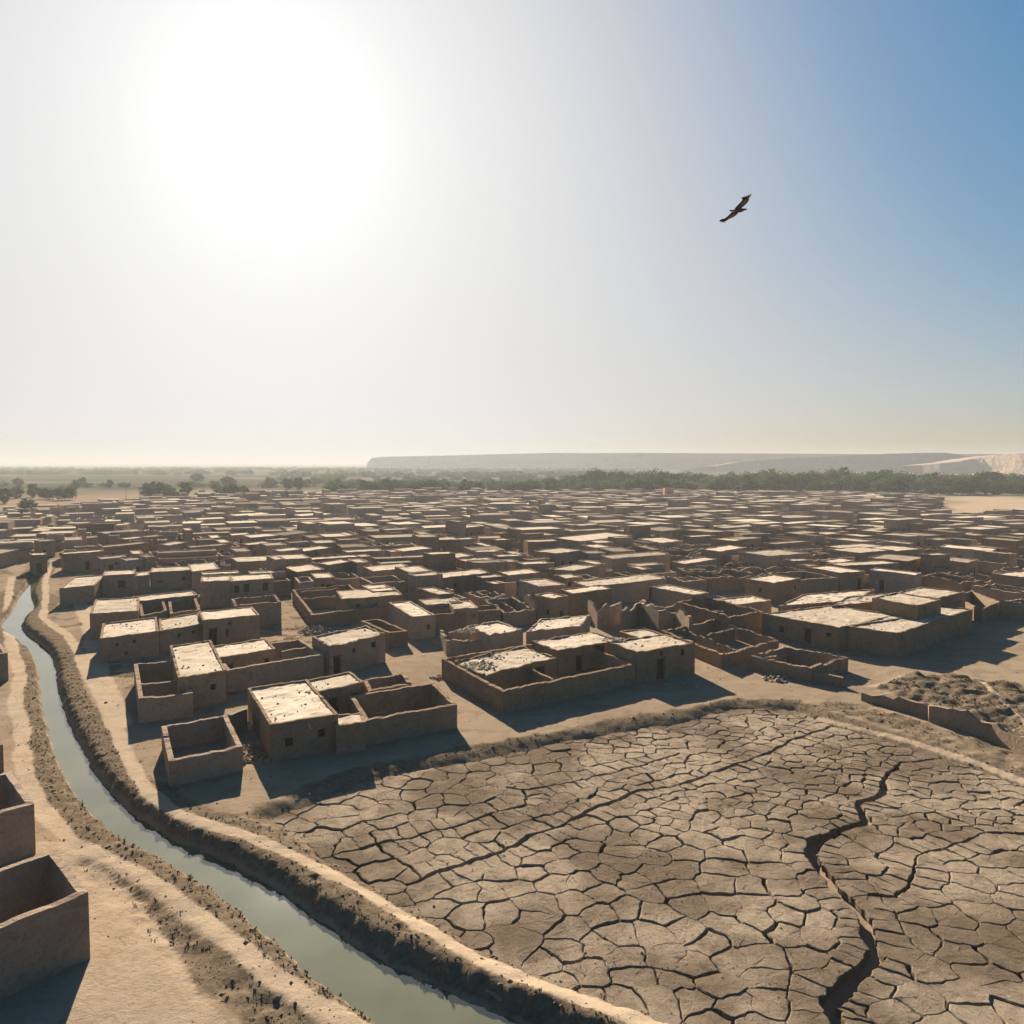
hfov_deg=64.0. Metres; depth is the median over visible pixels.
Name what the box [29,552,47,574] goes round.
mud house
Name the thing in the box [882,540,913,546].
mud house
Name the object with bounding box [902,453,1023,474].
bare hills
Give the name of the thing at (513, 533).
mud house
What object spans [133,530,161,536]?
mud house
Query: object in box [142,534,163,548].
mud house
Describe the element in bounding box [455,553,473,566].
mud house
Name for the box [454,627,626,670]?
roof rubble
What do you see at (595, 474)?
leafy tree
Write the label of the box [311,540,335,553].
mud house
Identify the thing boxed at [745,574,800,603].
mud house
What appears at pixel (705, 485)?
leafy tree
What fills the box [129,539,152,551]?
mud house
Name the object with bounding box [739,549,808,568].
mud house
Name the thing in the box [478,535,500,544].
mud house
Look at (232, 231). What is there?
sky
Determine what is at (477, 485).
leafy tree
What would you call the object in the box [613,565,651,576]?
mud house
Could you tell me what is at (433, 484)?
leafy tree
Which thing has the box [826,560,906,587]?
mud house
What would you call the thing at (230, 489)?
leafy tree
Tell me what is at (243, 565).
mud house
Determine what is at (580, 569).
mud house
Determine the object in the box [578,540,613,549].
mud house
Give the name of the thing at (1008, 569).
mud ruin
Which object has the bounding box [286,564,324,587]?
mud house
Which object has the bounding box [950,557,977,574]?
mud house
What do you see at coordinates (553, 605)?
mud house
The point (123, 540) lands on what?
mud house
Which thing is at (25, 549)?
mud house
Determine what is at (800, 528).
mud house
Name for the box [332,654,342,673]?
door
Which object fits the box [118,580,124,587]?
window
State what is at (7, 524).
mud house
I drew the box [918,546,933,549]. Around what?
mud ruin
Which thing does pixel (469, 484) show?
leafy tree
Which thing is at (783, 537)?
mud house
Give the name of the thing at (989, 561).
mud house
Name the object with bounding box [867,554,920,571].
mud house
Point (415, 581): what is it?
mud house
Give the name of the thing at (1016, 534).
mud house
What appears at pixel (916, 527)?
mud house
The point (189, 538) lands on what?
mud house
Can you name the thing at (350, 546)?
mud house
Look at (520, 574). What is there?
mud house
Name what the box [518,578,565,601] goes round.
mud house
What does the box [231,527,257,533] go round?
mud house
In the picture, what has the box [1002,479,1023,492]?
leafy tree
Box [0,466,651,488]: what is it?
distant treeline
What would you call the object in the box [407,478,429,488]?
leafy tree
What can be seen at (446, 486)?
leafy tree
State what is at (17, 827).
walled enclosure
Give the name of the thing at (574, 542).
mud house
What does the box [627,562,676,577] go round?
mud house
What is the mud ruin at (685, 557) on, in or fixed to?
on the ground
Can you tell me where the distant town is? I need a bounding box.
[0,487,1023,598]
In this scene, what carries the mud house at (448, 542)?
on the ground
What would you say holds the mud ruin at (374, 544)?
on the ground
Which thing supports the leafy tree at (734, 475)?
on the ground
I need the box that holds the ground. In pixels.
[0,464,1023,1023]
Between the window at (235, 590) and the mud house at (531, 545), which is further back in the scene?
the mud house at (531, 545)
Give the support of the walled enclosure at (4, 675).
on the ground
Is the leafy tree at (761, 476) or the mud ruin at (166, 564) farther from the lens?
the leafy tree at (761, 476)
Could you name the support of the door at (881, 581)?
in the mud house at (886, 580)
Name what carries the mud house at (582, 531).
on the ground
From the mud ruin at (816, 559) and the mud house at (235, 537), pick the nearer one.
the mud ruin at (816, 559)
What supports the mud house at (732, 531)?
on the ground
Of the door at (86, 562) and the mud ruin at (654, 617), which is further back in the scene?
the door at (86, 562)
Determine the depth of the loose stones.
54.56 m
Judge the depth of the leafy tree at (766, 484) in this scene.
664.90 m
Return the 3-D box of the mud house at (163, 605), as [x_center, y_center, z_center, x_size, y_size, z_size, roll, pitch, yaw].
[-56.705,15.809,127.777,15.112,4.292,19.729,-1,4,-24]
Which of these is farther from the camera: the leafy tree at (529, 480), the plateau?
the plateau
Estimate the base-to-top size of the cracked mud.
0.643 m
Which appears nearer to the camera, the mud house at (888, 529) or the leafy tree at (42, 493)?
the mud house at (888, 529)
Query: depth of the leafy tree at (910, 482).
726.52 m
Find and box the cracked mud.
[270,709,1023,1023]
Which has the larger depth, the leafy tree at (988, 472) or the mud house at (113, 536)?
the leafy tree at (988, 472)
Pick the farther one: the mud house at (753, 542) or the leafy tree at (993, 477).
the leafy tree at (993, 477)
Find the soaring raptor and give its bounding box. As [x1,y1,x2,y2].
[719,193,751,222]
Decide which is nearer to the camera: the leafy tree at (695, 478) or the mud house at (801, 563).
the mud house at (801, 563)
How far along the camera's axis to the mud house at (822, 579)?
160.93 m
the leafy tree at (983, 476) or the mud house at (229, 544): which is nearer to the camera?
the mud house at (229, 544)
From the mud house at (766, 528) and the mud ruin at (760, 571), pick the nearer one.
the mud ruin at (760, 571)
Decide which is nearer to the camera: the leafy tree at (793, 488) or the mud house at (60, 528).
the mud house at (60, 528)
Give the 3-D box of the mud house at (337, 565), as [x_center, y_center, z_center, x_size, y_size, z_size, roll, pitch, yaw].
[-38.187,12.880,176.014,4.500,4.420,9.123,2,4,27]
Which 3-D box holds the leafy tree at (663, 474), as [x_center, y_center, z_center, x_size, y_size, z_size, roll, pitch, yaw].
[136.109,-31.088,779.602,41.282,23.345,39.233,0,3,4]
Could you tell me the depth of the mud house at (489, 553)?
191.35 m
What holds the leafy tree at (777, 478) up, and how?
on the ground
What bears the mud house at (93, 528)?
on the ground
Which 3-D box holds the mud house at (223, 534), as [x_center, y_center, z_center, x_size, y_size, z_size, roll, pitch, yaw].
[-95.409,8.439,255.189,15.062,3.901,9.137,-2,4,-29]
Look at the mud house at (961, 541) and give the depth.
232.99 m
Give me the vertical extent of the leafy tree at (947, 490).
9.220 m
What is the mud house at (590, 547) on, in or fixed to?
on the ground
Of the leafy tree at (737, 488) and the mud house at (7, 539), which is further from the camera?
the leafy tree at (737, 488)
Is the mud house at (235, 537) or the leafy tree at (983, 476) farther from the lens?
the leafy tree at (983, 476)
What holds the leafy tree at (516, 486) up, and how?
on the ground
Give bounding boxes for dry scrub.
[24,594,1022,1023]
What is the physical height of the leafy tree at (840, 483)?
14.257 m
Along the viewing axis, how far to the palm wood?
959.74 m
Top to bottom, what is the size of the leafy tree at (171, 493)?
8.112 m
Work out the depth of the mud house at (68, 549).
206.12 m
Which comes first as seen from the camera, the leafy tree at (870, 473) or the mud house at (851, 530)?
the mud house at (851, 530)
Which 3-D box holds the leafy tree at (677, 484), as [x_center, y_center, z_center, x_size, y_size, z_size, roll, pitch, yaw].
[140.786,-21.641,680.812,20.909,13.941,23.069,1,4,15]
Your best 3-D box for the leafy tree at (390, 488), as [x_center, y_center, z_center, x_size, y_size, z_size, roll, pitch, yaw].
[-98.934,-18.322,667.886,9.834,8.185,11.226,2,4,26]
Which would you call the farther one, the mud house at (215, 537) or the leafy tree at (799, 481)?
the leafy tree at (799, 481)
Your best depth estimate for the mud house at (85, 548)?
202.00 m
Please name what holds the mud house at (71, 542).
on the ground
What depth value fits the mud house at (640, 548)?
199.46 m
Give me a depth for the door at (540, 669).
93.33 m
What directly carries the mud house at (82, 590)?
on the ground
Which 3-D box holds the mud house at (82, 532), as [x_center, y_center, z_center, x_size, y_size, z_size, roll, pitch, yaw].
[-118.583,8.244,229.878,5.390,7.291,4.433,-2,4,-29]
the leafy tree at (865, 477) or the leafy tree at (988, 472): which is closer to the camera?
the leafy tree at (865, 477)
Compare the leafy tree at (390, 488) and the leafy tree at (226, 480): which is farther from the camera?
the leafy tree at (226, 480)
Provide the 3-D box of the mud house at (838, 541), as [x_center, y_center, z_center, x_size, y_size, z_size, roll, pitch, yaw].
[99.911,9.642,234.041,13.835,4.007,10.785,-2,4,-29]
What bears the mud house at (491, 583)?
on the ground
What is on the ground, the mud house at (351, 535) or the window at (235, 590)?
the mud house at (351, 535)
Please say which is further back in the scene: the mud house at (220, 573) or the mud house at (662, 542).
the mud house at (662, 542)
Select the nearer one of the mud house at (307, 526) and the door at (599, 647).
the door at (599, 647)
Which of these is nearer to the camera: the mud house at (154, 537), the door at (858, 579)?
the door at (858, 579)
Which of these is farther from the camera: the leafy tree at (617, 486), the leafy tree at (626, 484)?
the leafy tree at (617, 486)
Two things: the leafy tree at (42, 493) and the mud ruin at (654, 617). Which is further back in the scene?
the leafy tree at (42, 493)
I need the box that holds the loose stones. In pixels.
[1,616,1019,1023]
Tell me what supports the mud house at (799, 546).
on the ground
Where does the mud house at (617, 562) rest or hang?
on the ground
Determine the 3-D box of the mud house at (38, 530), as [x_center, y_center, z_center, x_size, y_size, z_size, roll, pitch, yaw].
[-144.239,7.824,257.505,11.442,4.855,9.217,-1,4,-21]
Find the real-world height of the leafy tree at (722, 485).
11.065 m
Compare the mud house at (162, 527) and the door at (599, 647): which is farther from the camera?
the mud house at (162, 527)
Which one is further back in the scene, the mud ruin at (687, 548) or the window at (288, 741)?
the mud ruin at (687, 548)
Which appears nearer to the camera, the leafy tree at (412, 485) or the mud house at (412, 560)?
the mud house at (412, 560)
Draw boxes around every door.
[36,563,41,572]
[85,561,88,569]
[207,627,217,644]
[327,696,339,711]
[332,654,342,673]
[534,665,545,673]
[575,654,583,670]
[594,643,605,651]
[656,657,665,678]
[803,627,811,644]
[857,578,861,589]
[878,579,884,591]
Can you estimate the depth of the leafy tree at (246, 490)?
631.26 m
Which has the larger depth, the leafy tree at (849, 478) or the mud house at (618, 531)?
the leafy tree at (849, 478)
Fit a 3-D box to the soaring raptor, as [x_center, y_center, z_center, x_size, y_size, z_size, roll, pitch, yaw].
[9.269,-12.656,34.054,1.326,1.012,0.389,2,4,32]
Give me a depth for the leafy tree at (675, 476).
723.96 m
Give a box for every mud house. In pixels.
[0,520,14,528]
[0,529,11,535]
[0,533,36,539]
[0,538,14,540]
[0,540,33,549]
[0,542,33,560]
[0,549,19,567]
[11,526,33,534]
[14,538,43,540]
[29,528,52,532]
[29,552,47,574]
[34,539,54,556]
[35,526,75,530]
[36,530,76,545]
[47,534,64,549]
[59,562,219,605]
[61,549,104,571]
[64,536,82,547]
[64,548,73,551]
[74,535,97,543]
[74,545,101,550]
[76,523,115,535]
[78,528,99,545]
[90,591,200,639]
[97,529,143,544]
[98,555,126,573]
[100,607,259,662]
[102,542,149,555]
[109,531,132,544]
[116,523,124,529]
[117,536,145,543]
[120,557,144,571]
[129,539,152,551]
[129,550,143,557]
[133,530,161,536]
[134,638,323,722]
[139,554,154,570]
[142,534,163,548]
[146,525,166,530]
[157,538,166,550]
[157,549,217,562]
[158,541,187,550]
[159,530,177,542]
[178,531,230,540]
[182,528,201,545]
[188,543,225,553]
[196,538,214,544]
[200,573,281,625]
[201,570,238,576]
[208,535,220,539]
[212,526,264,533]
[215,539,239,551]
[217,547,250,560]
[229,532,248,543]
[230,554,311,574]
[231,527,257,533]
[240,541,271,555]
[242,533,278,542]
[247,672,456,761]
[248,569,290,594]
[258,555,286,576]
[259,529,282,533]
[260,542,286,555]
[264,538,288,543]
[269,530,312,540]
[272,547,302,554]
[281,527,296,529]
[286,540,311,547]
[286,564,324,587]
[292,584,402,626]
[294,572,334,588]
[297,521,318,534]
[301,546,331,556]
[302,534,322,545]
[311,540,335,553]
[311,555,367,565]
[312,625,385,675]
[317,533,375,542]
[317,559,350,573]
[333,532,366,537]
[336,538,358,543]
[336,543,381,554]
[341,548,384,564]
[347,558,371,576]
[356,528,380,535]
[360,565,432,596]
[361,597,500,647]
[363,563,407,576]
[367,533,412,544]
[372,555,422,566]
[379,528,411,534]
[382,543,412,549]
[385,549,399,555]
[391,534,438,551]
[395,546,431,555]
[407,572,453,600]
[412,530,439,534]
[414,531,447,536]
[417,587,466,604]
[423,551,462,572]
[434,520,465,536]
[439,537,459,548]
[440,568,490,594]
[440,615,589,655]
[442,628,694,713]
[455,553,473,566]
[457,557,491,569]
[458,537,475,548]
[464,546,504,554]
[466,525,483,536]
[467,559,504,573]
[472,549,499,558]
[473,542,492,546]
[474,574,515,597]
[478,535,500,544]
[490,532,507,538]
[490,538,519,551]
[493,554,522,570]
[498,568,539,593]
[503,551,525,557]
[507,526,564,534]
[508,528,521,538]
[515,560,551,578]
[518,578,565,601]
[520,532,543,551]
[523,539,557,552]
[523,557,554,567]
[533,548,582,566]
[534,592,567,618]
[540,532,567,538]
[548,564,598,580]
[553,532,632,548]
[553,574,598,588]
[561,585,611,616]
[564,528,609,535]
[573,573,665,604]
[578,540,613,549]
[578,560,613,578]
[581,544,608,550]
[582,550,605,561]
[598,547,635,554]
[600,551,669,572]
[608,536,632,547]
[612,530,654,536]
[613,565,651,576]
[624,524,650,539]
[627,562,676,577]
[633,540,653,546]
[634,545,660,552]
[637,537,682,547]
[651,526,681,536]
[651,584,708,606]
[672,557,716,571]
[682,528,733,537]
[683,534,716,545]
[701,545,746,566]
[711,538,745,546]
[723,529,751,535]
[725,536,761,548]
[725,554,738,563]
[734,532,771,546]
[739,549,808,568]
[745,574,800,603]
[752,524,776,537]
[762,587,999,657]
[763,540,821,552]
[766,565,865,594]
[768,538,793,541]
[776,536,799,539]
[782,526,815,531]
[783,558,816,569]
[784,530,818,537]
[798,534,829,544]
[819,527,848,533]
[819,531,842,538]
[820,558,854,565]
[822,543,884,552]
[825,533,875,539]
[826,546,892,560]
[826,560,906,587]
[830,538,883,544]
[842,527,861,533]
[855,529,890,534]
[864,528,904,532]
[866,533,924,546]
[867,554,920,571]
[869,568,921,592]
[870,545,923,555]
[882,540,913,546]
[904,532,944,545]
[908,523,927,532]
[920,553,959,575]
[922,529,965,537]
[925,537,950,548]
[928,527,954,530]
[939,544,996,558]
[949,537,980,545]
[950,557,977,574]
[955,526,1000,532]
[962,534,987,542]
[969,545,1011,552]
[974,550,1016,571]
[981,536,1023,550]
[989,535,1023,539]
[991,570,1023,587]
[1003,532,1023,536]
[1017,547,1023,555]
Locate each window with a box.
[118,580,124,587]
[234,586,238,592]
[244,584,248,591]
[263,582,267,590]
[285,737,292,746]
[318,728,324,736]
[779,626,783,632]
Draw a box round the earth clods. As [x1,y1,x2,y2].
[11,596,1023,1023]
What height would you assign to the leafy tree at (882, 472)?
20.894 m
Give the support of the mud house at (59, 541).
on the ground
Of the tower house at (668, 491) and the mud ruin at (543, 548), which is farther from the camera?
the tower house at (668, 491)
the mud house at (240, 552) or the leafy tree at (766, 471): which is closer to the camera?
the mud house at (240, 552)
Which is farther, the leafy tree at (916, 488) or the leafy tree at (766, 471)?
the leafy tree at (766, 471)
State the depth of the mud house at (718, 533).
247.95 m
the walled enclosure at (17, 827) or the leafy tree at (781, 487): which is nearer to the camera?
the walled enclosure at (17, 827)
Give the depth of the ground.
67.06 m
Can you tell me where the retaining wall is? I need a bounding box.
[861,692,1023,756]
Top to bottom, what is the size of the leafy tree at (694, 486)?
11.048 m
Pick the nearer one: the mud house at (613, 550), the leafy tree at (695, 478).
the mud house at (613, 550)
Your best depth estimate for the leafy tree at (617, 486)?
689.92 m
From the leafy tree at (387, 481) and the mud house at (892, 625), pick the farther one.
the leafy tree at (387, 481)
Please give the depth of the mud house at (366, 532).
266.82 m
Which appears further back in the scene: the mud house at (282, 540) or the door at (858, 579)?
the mud house at (282, 540)
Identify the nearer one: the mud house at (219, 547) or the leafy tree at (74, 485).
the mud house at (219, 547)
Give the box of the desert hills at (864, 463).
[680,453,968,473]
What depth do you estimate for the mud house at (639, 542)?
224.85 m
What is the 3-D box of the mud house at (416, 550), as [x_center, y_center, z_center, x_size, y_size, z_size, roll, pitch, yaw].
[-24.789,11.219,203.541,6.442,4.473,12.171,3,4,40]
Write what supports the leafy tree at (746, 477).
on the ground
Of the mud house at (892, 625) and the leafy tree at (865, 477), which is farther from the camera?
the leafy tree at (865, 477)
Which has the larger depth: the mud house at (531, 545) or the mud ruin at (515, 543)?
the mud ruin at (515, 543)
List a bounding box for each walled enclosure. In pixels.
[0,643,8,681]
[0,740,3,771]
[0,771,35,864]
[0,850,89,999]
[161,709,247,786]
[676,596,771,631]
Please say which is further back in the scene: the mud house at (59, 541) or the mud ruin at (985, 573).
the mud house at (59, 541)
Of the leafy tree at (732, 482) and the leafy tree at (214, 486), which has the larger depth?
the leafy tree at (732, 482)
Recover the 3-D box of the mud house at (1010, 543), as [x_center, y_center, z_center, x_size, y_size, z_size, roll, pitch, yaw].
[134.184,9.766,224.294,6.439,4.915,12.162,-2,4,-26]
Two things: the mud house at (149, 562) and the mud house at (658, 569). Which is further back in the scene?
the mud house at (149, 562)
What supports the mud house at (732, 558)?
on the ground
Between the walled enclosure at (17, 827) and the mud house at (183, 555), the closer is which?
the walled enclosure at (17, 827)
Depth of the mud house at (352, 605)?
133.89 m
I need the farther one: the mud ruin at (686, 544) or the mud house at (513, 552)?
the mud ruin at (686, 544)
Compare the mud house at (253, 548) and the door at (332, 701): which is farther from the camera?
the mud house at (253, 548)
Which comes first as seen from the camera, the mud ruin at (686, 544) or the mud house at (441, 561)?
the mud house at (441, 561)
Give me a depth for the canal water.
47.41 m
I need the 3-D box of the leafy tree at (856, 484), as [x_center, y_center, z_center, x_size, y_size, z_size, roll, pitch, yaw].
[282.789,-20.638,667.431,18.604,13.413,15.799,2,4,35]
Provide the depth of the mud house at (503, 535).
247.00 m
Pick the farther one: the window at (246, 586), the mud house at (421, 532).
the mud house at (421, 532)
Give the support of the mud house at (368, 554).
on the ground
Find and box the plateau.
[367,453,1000,470]
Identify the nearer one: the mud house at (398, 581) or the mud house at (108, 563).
the mud house at (398, 581)
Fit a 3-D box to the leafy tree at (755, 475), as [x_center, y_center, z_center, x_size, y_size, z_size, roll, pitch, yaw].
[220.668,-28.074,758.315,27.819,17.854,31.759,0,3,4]
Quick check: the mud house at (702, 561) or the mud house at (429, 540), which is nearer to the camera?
the mud house at (702, 561)
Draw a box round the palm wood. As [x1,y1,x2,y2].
[541,471,1022,487]
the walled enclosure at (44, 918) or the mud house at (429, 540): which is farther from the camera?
the mud house at (429, 540)
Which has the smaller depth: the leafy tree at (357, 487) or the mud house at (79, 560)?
the mud house at (79, 560)
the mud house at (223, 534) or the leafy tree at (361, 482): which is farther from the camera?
the leafy tree at (361, 482)
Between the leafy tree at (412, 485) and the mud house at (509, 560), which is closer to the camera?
the mud house at (509, 560)
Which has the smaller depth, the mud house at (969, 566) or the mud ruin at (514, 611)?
the mud ruin at (514, 611)
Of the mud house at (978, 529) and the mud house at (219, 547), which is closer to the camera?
the mud house at (219, 547)
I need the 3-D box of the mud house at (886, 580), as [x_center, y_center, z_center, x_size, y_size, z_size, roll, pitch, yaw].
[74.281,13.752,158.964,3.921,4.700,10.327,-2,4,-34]
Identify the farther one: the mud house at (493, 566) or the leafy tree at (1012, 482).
the leafy tree at (1012, 482)
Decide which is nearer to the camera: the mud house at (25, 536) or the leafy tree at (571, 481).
the mud house at (25, 536)
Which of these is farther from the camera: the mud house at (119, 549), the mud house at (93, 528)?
the mud house at (93, 528)
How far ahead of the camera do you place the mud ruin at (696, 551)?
212.41 m
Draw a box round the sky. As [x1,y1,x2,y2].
[0,0,1023,463]
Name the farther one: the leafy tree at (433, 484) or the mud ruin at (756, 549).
the leafy tree at (433, 484)
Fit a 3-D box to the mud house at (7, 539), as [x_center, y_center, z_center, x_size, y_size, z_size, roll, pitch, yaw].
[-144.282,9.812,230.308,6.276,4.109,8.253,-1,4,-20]
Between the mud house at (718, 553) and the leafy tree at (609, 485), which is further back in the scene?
the leafy tree at (609, 485)
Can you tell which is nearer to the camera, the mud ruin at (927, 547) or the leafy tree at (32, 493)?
the mud ruin at (927, 547)
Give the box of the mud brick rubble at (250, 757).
[242,625,951,764]
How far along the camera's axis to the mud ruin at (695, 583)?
158.28 m
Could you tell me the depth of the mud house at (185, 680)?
91.37 m
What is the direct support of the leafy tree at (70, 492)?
on the ground
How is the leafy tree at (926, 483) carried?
on the ground
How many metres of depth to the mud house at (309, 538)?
230.64 m
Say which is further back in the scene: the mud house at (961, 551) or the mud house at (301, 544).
the mud house at (301, 544)
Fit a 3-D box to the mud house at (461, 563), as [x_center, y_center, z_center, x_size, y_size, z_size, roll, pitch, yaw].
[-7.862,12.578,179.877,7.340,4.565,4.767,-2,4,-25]
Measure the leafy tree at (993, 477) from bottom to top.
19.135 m
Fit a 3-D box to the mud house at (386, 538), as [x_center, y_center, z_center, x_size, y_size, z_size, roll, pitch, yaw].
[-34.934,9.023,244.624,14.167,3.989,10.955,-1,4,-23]
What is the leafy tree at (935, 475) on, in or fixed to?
on the ground
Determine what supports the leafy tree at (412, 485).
on the ground
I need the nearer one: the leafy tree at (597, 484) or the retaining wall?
the retaining wall
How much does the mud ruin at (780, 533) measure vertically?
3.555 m
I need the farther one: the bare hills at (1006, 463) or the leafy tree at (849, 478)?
the bare hills at (1006, 463)
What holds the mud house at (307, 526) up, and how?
on the ground
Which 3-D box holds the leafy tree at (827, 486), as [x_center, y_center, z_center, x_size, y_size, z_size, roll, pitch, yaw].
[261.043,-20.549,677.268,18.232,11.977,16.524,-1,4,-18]
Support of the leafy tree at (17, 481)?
on the ground
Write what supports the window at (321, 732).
in the mud house at (291, 719)
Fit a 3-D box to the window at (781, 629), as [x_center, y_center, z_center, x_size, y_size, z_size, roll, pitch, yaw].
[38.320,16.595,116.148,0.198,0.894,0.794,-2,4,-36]
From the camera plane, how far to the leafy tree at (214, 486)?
704.55 m
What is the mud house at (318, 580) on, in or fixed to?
on the ground
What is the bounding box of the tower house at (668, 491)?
[663,488,673,494]
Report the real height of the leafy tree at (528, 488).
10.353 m
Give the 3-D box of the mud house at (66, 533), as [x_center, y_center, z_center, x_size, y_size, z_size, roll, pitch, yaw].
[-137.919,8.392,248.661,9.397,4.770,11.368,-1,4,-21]
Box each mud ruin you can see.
[149,552,156,560]
[155,559,206,566]
[208,558,230,570]
[313,554,339,556]
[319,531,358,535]
[331,572,359,589]
[363,543,386,546]
[439,548,463,552]
[464,590,505,605]
[483,592,538,624]
[511,538,519,549]
[517,551,532,557]
[535,546,560,549]
[588,599,691,631]
[626,546,674,550]
[661,550,700,566]
[661,576,706,591]
[661,619,778,668]
[663,536,682,540]
[666,545,717,550]
[677,565,723,576]
[681,569,758,591]
[683,543,699,546]
[684,556,704,559]
[688,549,700,552]
[718,562,764,569]
[733,566,804,575]
[747,547,780,550]
[748,646,847,686]
[777,530,792,535]
[808,551,824,553]
[809,553,855,565]
[811,543,836,545]
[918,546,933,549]
[921,572,984,591]
[924,549,938,552]
[942,572,990,584]
[964,571,998,575]
[969,532,1002,534]
[971,583,1023,600]
[993,566,1023,571]
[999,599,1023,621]
[1000,530,1023,533]
[1017,556,1023,568]
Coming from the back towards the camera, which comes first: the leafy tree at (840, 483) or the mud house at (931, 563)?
the leafy tree at (840, 483)
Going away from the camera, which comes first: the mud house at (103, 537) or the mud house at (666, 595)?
the mud house at (666, 595)
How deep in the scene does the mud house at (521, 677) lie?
93.78 m
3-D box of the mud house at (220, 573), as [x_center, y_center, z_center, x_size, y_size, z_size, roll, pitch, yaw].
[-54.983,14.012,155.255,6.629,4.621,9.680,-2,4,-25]
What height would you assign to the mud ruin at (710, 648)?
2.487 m
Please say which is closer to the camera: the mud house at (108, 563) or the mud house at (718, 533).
the mud house at (108, 563)
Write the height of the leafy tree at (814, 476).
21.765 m
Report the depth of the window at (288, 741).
69.68 m
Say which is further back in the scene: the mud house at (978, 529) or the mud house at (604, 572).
the mud house at (978, 529)
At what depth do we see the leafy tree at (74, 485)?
774.06 m
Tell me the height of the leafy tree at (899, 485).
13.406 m
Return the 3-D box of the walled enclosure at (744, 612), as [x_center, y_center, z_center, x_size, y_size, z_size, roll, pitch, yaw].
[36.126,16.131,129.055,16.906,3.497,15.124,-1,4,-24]
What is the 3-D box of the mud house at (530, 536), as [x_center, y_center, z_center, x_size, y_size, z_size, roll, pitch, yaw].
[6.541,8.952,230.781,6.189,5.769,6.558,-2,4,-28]
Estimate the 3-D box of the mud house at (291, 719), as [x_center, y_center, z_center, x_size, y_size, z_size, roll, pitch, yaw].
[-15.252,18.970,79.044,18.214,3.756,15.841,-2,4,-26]
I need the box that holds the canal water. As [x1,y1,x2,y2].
[2,575,519,1023]
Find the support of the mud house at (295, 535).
on the ground
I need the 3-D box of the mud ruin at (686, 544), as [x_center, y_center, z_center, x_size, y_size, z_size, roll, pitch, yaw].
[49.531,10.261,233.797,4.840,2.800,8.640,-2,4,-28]
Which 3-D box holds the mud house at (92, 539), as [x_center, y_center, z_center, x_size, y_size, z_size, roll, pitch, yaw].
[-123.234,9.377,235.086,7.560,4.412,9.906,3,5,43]
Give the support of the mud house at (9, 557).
on the ground
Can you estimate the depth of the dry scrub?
55.53 m
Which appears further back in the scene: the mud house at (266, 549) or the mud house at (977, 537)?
the mud house at (977, 537)
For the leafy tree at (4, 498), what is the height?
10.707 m
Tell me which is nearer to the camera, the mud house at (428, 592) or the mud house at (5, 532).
the mud house at (428, 592)
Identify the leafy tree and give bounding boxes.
[0,487,15,503]
[9,486,25,497]
[10,478,24,485]
[16,498,37,508]
[17,508,29,513]
[26,483,40,497]
[37,487,54,498]
[49,484,77,499]
[70,480,80,489]
[78,477,86,485]
[106,480,113,487]
[138,481,157,495]
[151,481,175,495]
[167,490,179,495]
[179,481,195,495]
[189,472,205,481]
[210,483,221,491]
[218,476,239,485]
[218,482,243,494]
[239,486,249,492]
[263,477,276,484]
[282,477,294,488]
[292,477,305,489]
[322,481,353,491]
[329,480,341,490]
[353,485,364,489]
[356,479,369,485]
[359,481,385,489]
[376,477,399,489]
[385,485,395,491]
[396,480,405,488]
[403,481,419,489]
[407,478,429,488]
[425,479,443,486]
[440,482,450,490]
[456,484,469,490]
[461,479,472,487]
[473,482,487,488]
[502,484,510,490]
[504,481,526,490]
[519,477,542,489]
[520,483,536,490]
[532,480,544,489]
[543,478,558,489]
[543,486,553,489]
[563,479,575,489]
[571,483,591,489]
[578,467,619,489]
[592,479,605,490]
[599,476,623,488]
[605,484,614,489]
[607,469,638,479]
[609,482,622,489]
[618,476,644,489]
[634,467,672,478]
[635,480,655,491]
[639,470,664,488]
[652,476,668,488]
[655,477,683,488]
[667,473,685,488]
[669,478,691,488]
[677,469,698,484]
[686,481,698,489]
[687,472,712,488]
[697,474,715,486]
[703,481,711,488]
[706,484,715,489]
[711,475,730,489]
[711,481,730,490]
[718,474,739,489]
[727,472,741,489]
[732,483,741,490]
[735,472,761,484]
[738,475,751,483]
[740,479,761,490]
[753,471,775,487]
[757,468,778,475]
[757,479,780,490]
[759,469,801,489]
[776,483,785,490]
[785,472,808,490]
[786,483,800,490]
[797,469,829,490]
[806,481,822,490]
[818,480,837,490]
[824,466,854,480]
[827,472,841,482]
[830,477,846,490]
[840,473,866,489]
[846,478,870,491]
[855,472,885,491]
[858,478,873,491]
[866,471,877,476]
[867,476,907,492]
[870,469,910,491]
[878,469,894,475]
[887,470,916,490]
[888,479,908,491]
[904,483,913,492]
[910,482,919,490]
[913,476,935,490]
[917,472,947,480]
[924,486,937,494]
[931,476,974,494]
[935,486,955,494]
[960,476,985,493]
[970,472,990,491]
[978,482,990,493]
[981,470,992,481]
[987,482,1005,494]
[988,471,1005,482]
[1001,471,1022,482]
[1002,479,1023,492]
[1002,481,1023,494]
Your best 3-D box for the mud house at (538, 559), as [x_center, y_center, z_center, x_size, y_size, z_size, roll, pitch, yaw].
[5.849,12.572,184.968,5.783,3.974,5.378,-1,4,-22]
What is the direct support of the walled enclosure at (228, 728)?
on the ground
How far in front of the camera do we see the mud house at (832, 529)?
260.91 m
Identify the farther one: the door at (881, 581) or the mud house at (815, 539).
the mud house at (815, 539)
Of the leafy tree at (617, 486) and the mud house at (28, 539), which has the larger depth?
the leafy tree at (617, 486)
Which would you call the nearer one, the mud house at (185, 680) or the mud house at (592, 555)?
the mud house at (185, 680)
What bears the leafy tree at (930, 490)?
on the ground

